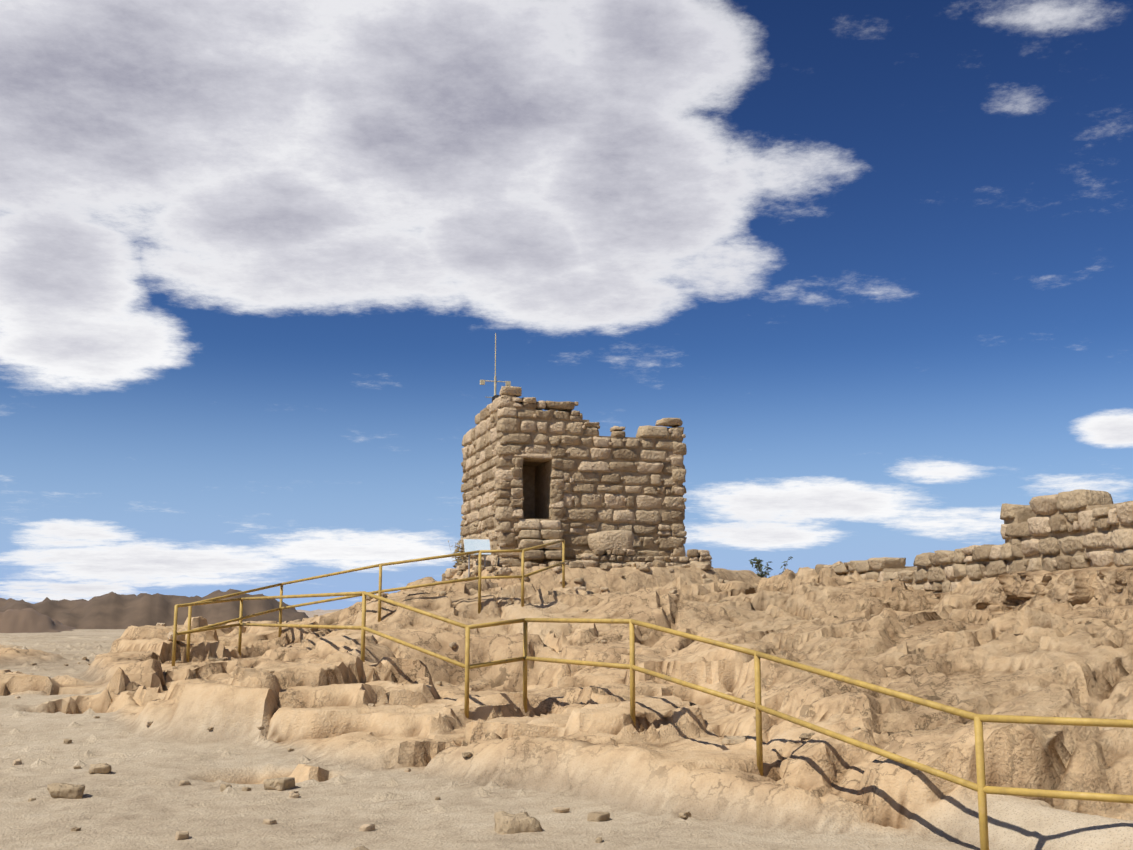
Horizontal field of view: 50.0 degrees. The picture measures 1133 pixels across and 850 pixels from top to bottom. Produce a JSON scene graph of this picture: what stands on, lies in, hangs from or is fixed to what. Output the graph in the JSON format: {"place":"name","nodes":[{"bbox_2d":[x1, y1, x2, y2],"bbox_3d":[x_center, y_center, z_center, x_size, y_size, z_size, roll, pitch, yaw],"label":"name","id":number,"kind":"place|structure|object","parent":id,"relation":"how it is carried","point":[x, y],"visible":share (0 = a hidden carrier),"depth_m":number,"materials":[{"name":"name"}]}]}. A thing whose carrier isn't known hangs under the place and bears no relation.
{"place":"outdoors","nodes":[
{"label":"outdoors","id":0,"kind":"place"},
{"bbox_2d":[0,608,76,632],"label":"hill","id":1,"kind":"structure","parent":0,"point":[28,620],"depth_m":52.48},
{"bbox_2d":[0,589,308,628],"bbox_3d":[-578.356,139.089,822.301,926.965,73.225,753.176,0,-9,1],"label":"hills","id":2,"kind":"structure","parent":0,"point":[111,610],"depth_m":962.24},
{"bbox_2d":[297,609,341,617],"bbox_3d":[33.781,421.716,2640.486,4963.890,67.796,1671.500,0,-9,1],"label":"hills","id":3,"kind":"structure","parent":0,"point":[318,612],"depth_m":2933.71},
{"bbox_2d":[0,561,1132,849],"bbox_3d":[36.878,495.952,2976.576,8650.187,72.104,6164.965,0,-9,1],"label":"terrain","id":4,"kind":"structure","parent":0,"point":[576,741],"depth_m":12.77,"materials":[{"name":"beige stone"}]},
{"bbox_2d":[186,539,564,662],"bbox_3d":[-3.114,3.248,22.784,7.604,2.531,3.245,3,-9,-19],"label":"railing","id":5,"kind":"object","parent":4,"relation":"on","point":[522,576],"visible":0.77,"depth_m":21.93,"materials":[{"name":"yellow metal"}]},
{"bbox_2d":[448,536,471,567],"bbox_3d":[-3.116,3.937,36.664,0.716,1.229,1.408,5,-10,-29],"label":"dry bush","id":6,"kind":"object","parent":4,"relation":"on","point":[459,560],"visible":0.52,"depth_m":36.52,"materials":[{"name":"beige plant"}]},
{"bbox_2d":[464,539,490,576],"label":"info sign legs","id":7,"kind":"object","parent":4,"relation":"on","point":[475,544],"visible":0.73,"depth_m":33.52,"materials":[{"name":"grey metal"}]},
{"bbox_2d":[2,560,1113,849],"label":"loose stones","id":8,"kind":"object","parent":4,"relation":"on","point":[506,822],"visible":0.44,"depth_m":12.12,"materials":[{"name":"beige stone"}]},
{"bbox_2d":[460,386,686,567],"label":"tower stones","id":9,"kind":"object","parent":4,"relation":"on","point":[534,474],"visible":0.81,"depth_m":34.89,"materials":[{"name":"beige stone"}]},
{"bbox_2d":[480,333,510,401],"bbox_3d":[-2.132,-1.564,36.835,0.940,2.550,0.320,3,-9,-16],"label":"antenna mast","id":10,"kind":"object","parent":9,"relation":"on","point":[507,383],"visible":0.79,"depth_m":36.88,"materials":[{"name":"metal"}]},
{"bbox_2d":[575,530,712,567],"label":"stone wall","id":11,"kind":"structure","parent":4,"relation":"on","point":[614,546],"depth_m":33.82,"materials":[{"name":"beige stone"}]},
{"bbox_2d":[172,591,1132,849],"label":"railing","id":12,"kind":"object","parent":4,"relation":"on","point":[981,788],"visible":0.94,"depth_m":10.89,"materials":[{"name":"yellow metal"}]},
{"bbox_2d":[749,556,792,577],"bbox_3d":[6.526,4.853,39.203,1.464,1.205,1.462,0,-9,1],"label":"desert shrub","id":13,"kind":"object","parent":4,"relation":"on","point":[759,569],"visible":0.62,"depth_m":39.04,"materials":[{"name":"green plant"}]},
{"bbox_2d":[815,489,1132,593],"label":"scarp wall stones","id":14,"kind":"object","parent":4,"relation":"on","point":[1078,529],"visible":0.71,"depth_m":19.11,"materials":[{"name":"beige stone"}]},
{"bbox_2d":[934,566,1132,612],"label":"cliff rock","id":15,"kind":"object","parent":4,"relation":"on","point":[1110,585],"visible":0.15,"depth_m":17.85,"materials":[{"name":"beige stone"}]},
{"bbox_2d":[0,0,1132,610],"label":"sky","id":16,"kind":"structure","parent":0,"point":[262,262],"materials":[{"name":"blue"}]}
]}

